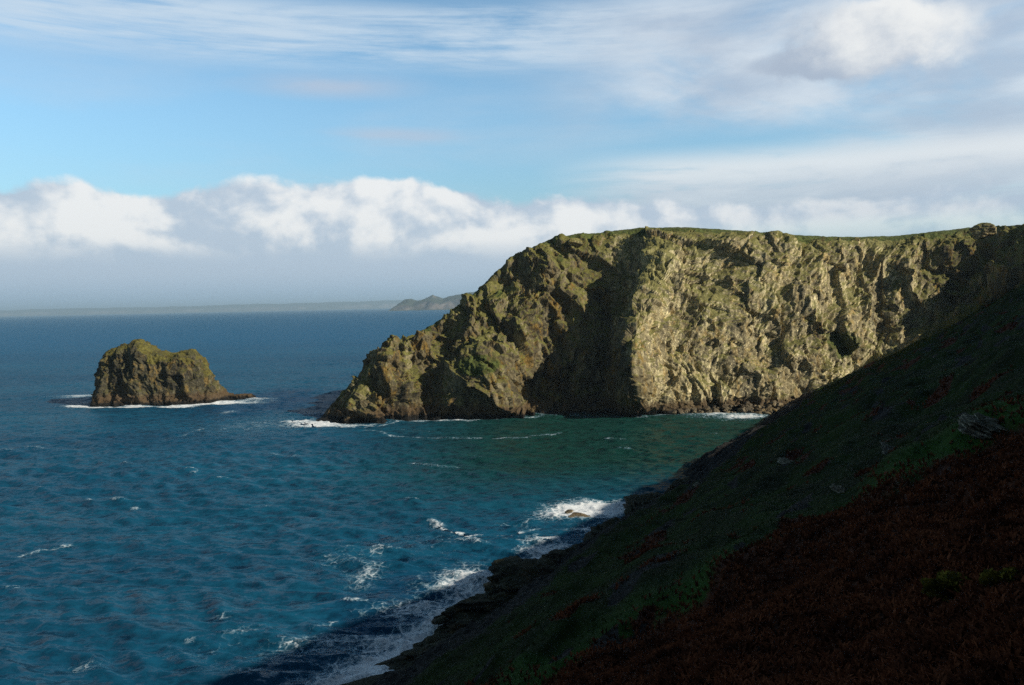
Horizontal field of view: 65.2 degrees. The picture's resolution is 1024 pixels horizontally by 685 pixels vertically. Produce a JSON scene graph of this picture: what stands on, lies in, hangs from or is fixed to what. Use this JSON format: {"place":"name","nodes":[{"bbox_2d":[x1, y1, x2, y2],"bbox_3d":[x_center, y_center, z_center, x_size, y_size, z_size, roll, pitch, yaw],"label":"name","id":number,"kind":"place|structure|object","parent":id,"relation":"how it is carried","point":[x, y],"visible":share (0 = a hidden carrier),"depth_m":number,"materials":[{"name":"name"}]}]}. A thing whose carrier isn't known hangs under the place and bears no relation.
{"place":"outdoors","nodes":[
{"label":"outdoors","id":0,"kind":"place"},
{"bbox_2d":[0,308,774,684],"bbox_3d":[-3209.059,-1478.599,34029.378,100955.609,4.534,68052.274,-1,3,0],"label":"sea","id":1,"kind":"structure","parent":0,"point":[166,560],"depth_m":257.32,"materials":[{"name":"liquid"}]},
{"bbox_2d":[62,395,268,407],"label":"surf","id":2,"kind":"structure","parent":1,"relation":"on","point":[179,406],"depth_m":514.25,"materials":[{"name":"liquid"}]},
{"bbox_2d":[88,339,256,406],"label":"sea stack","id":3,"kind":"object","parent":1,"relation":"in","point":[138,372],"visible":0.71,"depth_m":518.25,"materials":[{"name":"brown stone"}]},
{"bbox_2d":[0,300,418,315],"bbox_3d":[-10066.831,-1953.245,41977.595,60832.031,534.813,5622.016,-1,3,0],"label":"coast","id":4,"kind":"structure","parent":1,"relation":"on","point":[386,304],"depth_m":40228.54},
{"bbox_2d":[6,413,609,672],"bbox_3d":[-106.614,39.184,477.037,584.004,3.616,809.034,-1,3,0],"label":"whitecaps","id":5,"kind":"object","parent":1,"relation":"on","point":[360,581],"visible":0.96,"depth_m":180.53,"materials":[{"name":"liquid"}]},
{"bbox_2d":[258,540,571,684],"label":"surf","id":6,"kind":"structure","parent":1,"relation":"on","point":[366,666],"depth_m":147.20,"materials":[{"name":"liquid"}]},
{"bbox_2d":[280,412,769,467],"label":"surf","id":7,"kind":"structure","parent":1,"relation":"on","point":[331,424],"depth_m":413.95,"materials":[{"name":"liquid"}]},
{"bbox_2d":[430,497,625,544],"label":"surf","id":8,"kind":"structure","parent":1,"relation":"on","point":[599,508],"depth_m":230.90,"materials":[{"name":"liquid"}]},
{"bbox_2d":[567,512,589,517],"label":"skerry","id":9,"kind":"structure","parent":1,"relation":"in","point":[576,514],"depth_m":222.75,"materials":[{"name":"brown stone"}]},
{"bbox_2d":[388,292,473,310],"bbox_3d":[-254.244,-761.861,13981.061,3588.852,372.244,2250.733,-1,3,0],"label":"distant headland","id":10,"kind":"structure","parent":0,"point":[432,302],"depth_m":13260.60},
{"bbox_2d":[0,0,1023,309],"label":"sky","id":11,"kind":"structure","parent":0,"point":[154,153],"materials":[{"name":"blue"}]},
{"bbox_2d":[316,224,1023,423],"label":"headland","id":12,"kind":"structure","parent":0,"point":[639,321],"depth_m":455.83,"materials":[{"name":"brown stone"}]},
{"bbox_2d":[566,238,582,246],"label":"rock tor","id":13,"kind":"structure","parent":12,"relation":"on","point":[576,242],"depth_m":482.05,"materials":[{"name":"brown stone"}]},
{"bbox_2d":[677,409,684,413],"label":"boulder","id":14,"kind":"object","parent":12,"relation":"on","point":[680,411],"visible":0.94,"depth_m":423.99,"materials":[{"name":"brown stone"}]},
{"bbox_2d":[711,408,719,412],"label":"boulder","id":15,"kind":"object","parent":12,"relation":"on","point":[714,410],"visible":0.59,"depth_m":422.01,"materials":[{"name":"stone"}]},
{"bbox_2d":[737,408,744,412],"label":"boulder","id":16,"kind":"object","parent":12,"relation":"on","point":[741,410],"visible":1,"depth_m":423.11,"materials":[{"name":"stone"}]},
{"bbox_2d":[769,400,776,407],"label":"boulder","id":17,"kind":"object","parent":12,"relation":"on","point":[773,403],"visible":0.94,"depth_m":427.51,"materials":[{"name":"stone"}]},
{"bbox_2d":[969,223,996,239],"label":"rock tor","id":18,"kind":"structure","parent":12,"relation":"on","point":[980,231],"depth_m":450.25,"materials":[{"name":"grey stone"}]},
{"bbox_2d":[372,285,1023,684],"bbox_3d":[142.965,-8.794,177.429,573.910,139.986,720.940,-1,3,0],"label":"hillside","id":19,"kind":"structure","parent":0,"point":[926,365],"depth_m":112.52,"materials":[{"name":"green plant"}]},
{"bbox_2d":[340,660,413,684],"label":"rock ledge","id":20,"kind":"object","parent":19,"relation":"on","point":[370,680],"visible":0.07,"depth_m":125.18,"materials":[{"name":"stone"}]},
{"bbox_2d":[375,632,453,669],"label":"rock ledge","id":21,"kind":"object","parent":19,"relation":"on","point":[418,650],"visible":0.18,"depth_m":134.91,"materials":[{"name":"brown stone"}]},
{"bbox_2d":[433,610,488,634],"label":"rock ledge","id":22,"kind":"object","parent":19,"relation":"on","point":[458,621],"visible":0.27,"depth_m":146.55,"materials":[{"name":"brown stone"}]},
{"bbox_2d":[431,589,517,624],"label":"rock ledge","id":23,"kind":"object","parent":19,"relation":"on","point":[489,600],"visible":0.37,"depth_m":151.38,"materials":[{"name":"grey stone"}]},
{"bbox_2d":[483,555,557,592],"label":"rock ledge","id":24,"kind":"object","parent":19,"relation":"on","point":[515,573],"visible":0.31,"depth_m":165.16,"materials":[{"name":"grey stone"}]},
{"bbox_2d":[539,542,582,564],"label":"rock ledge","id":25,"kind":"object","parent":19,"relation":"on","point":[555,555],"visible":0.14,"depth_m":178.84,"materials":[{"name":"grey stone"}]},
{"bbox_2d":[582,517,620,541],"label":"rock ledge","id":26,"kind":"object","parent":19,"relation":"on","point":[593,532],"visible":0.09,"depth_m":199.42,"materials":[{"name":"grey stone"}]},
{"bbox_2d":[622,492,662,514],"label":"rock ledge","id":27,"kind":"object","parent":19,"relation":"on","point":[633,502],"visible":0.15,"depth_m":224.44,"materials":[{"name":"grey stone"}]},
{"bbox_2d":[663,476,689,493],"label":"rock ledge","id":28,"kind":"object","parent":19,"relation":"on","point":[677,482],"visible":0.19,"depth_m":248.11,"materials":[{"name":"grey stone"}]},
{"bbox_2d":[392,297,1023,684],"bbox_3d":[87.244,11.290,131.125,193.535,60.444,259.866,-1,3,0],"label":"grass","id":29,"kind":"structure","parent":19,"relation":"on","point":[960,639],"depth_m":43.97,"materials":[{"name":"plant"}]},
{"bbox_2d":[777,457,793,463],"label":"rock outcrop","id":30,"kind":"object","parent":19,"relation":"on","point":[783,460],"visible":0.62,"depth_m":139.37,"materials":[{"name":"grey stone"}]},
{"bbox_2d":[830,484,845,493],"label":"rock outcrop","id":31,"kind":"object","parent":19,"relation":"on","point":[838,489],"visible":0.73,"depth_m":86.14,"materials":[{"name":"grey stone"}]},
{"bbox_2d":[880,442,894,454],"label":"rock outcrop","id":32,"kind":"object","parent":19,"relation":"on","point":[886,448],"visible":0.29,"depth_m":108.34,"materials":[{"name":"grey stone"}]},
{"bbox_2d":[920,569,972,601],"bbox_3d":[19.994,11.060,36.435,2.499,1.254,2.665,-2,3,-26],"label":"gorse bush","id":33,"kind":"object","parent":19,"relation":"on","point":[942,582],"visible":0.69,"depth_m":36.20,"materials":[{"name":"green plant"}]},
{"bbox_2d":[957,412,1006,439],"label":"rock outcrop","id":34,"kind":"object","parent":19,"relation":"on","point":[978,425],"visible":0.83,"depth_m":74.43,"materials":[{"name":"grey stone"}]},
{"bbox_2d":[978,567,1019,588],"bbox_3d":[20.796,9.988,33.868,2.046,1.100,1.932,-1,3,0],"label":"gorse bush","id":35,"kind":"object","parent":19,"relation":"on","point":[991,577],"visible":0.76,"depth_m":33.60,"materials":[{"name":"green plant"}]}
]}

